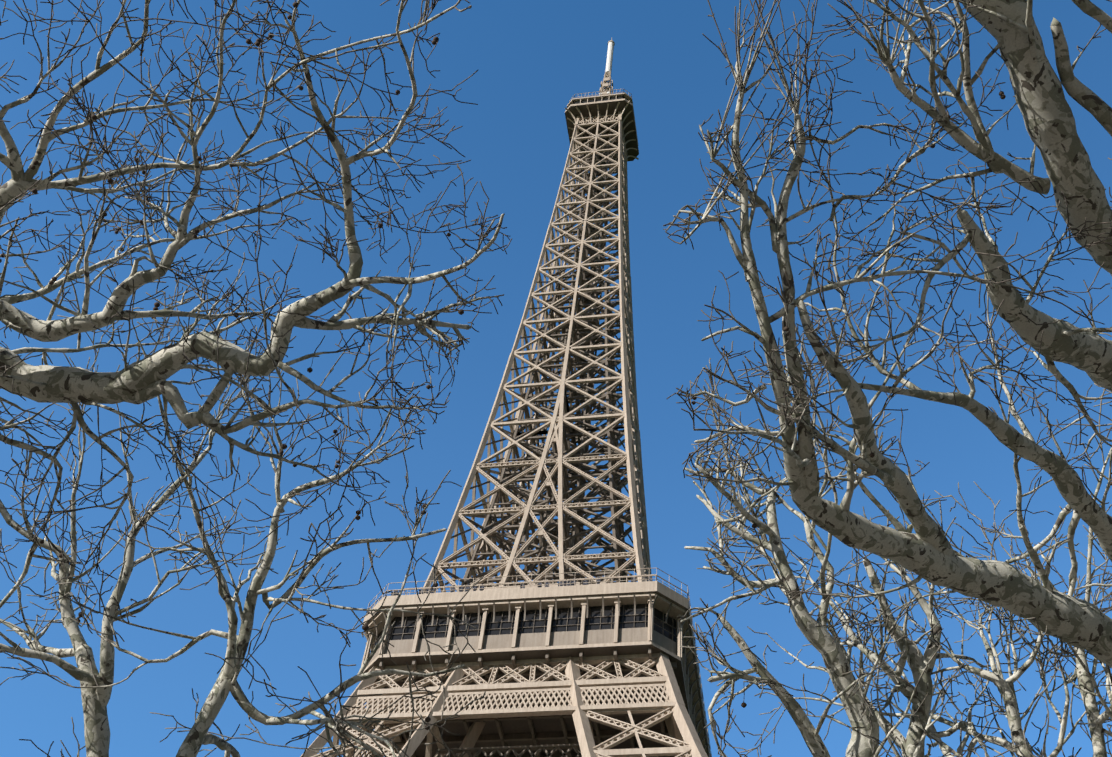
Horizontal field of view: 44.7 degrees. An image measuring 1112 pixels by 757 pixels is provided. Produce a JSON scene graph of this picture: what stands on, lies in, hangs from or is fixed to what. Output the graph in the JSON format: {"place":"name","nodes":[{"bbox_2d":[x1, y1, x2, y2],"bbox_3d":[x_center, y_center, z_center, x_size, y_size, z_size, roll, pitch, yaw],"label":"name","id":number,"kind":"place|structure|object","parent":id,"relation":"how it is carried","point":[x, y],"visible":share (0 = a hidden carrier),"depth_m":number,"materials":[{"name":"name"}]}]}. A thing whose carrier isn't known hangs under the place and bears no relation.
{"place":"outdoors","nodes":[
{"label":"outdoors","id":0,"kind":"place"},
{"bbox_2d":[0,0,1111,756],"label":"sky","id":1,"kind":"structure","parent":0,"point":[530,58],"materials":[{"name":"blue"}]},
{"label":"esplanade ground","id":2,"kind":"structure","parent":0,"visible":0},
{"bbox_2d":[0,315,284,756],"bbox_3d":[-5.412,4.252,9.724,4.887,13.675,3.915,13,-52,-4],"label":"plane tree","id":3,"kind":"object","parent":2,"relation":"on","point":[95,701],"visible":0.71,"depth_m":12.89,"materials":[{"name":"beige plant"}]},
{"bbox_2d":[0,224,485,756],"bbox_3d":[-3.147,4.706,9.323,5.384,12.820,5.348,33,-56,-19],"label":"plane tree","id":4,"kind":"object","parent":2,"relation":"on","point":[198,736],"visible":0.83,"depth_m":11.86,"materials":[{"name":"beige plant"}]},
{"bbox_2d":[0,0,511,598],"bbox_3d":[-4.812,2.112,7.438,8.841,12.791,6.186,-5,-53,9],"label":"plane tree","id":5,"kind":"object","parent":2,"relation":"on","point":[138,382],"visible":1,"depth_m":10.37,"materials":[{"name":"beige plant"}]},
{"bbox_2d":[300,38,711,756],"bbox_3d":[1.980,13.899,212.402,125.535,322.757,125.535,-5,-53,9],"label":"eiffel tower","id":6,"kind":"structure","parent":2,"relation":"on","point":[578,654],"depth_m":175.68,"materials":[{"name":"metal"}]},
{"bbox_2d":[678,287,964,756],"bbox_3d":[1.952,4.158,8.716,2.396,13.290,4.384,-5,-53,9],"label":"plane tree","id":7,"kind":"object","parent":2,"relation":"on","point":[865,741],"visible":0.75,"depth_m":11.61,"materials":[{"name":"beige plant"}]},
{"bbox_2d":[663,0,1111,701],"bbox_3d":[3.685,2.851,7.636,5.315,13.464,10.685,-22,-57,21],"label":"plane tree","id":8,"kind":"object","parent":2,"relation":"on","point":[927,552],"visible":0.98,"depth_m":10.05,"materials":[{"name":"beige plant"}]},
{"bbox_2d":[713,383,1111,756],"bbox_3d":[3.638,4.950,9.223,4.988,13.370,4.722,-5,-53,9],"label":"plane tree","id":9,"kind":"object","parent":2,"relation":"on","point":[1082,675],"visible":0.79,"depth_m":12.16,"materials":[{"name":"beige plant"}]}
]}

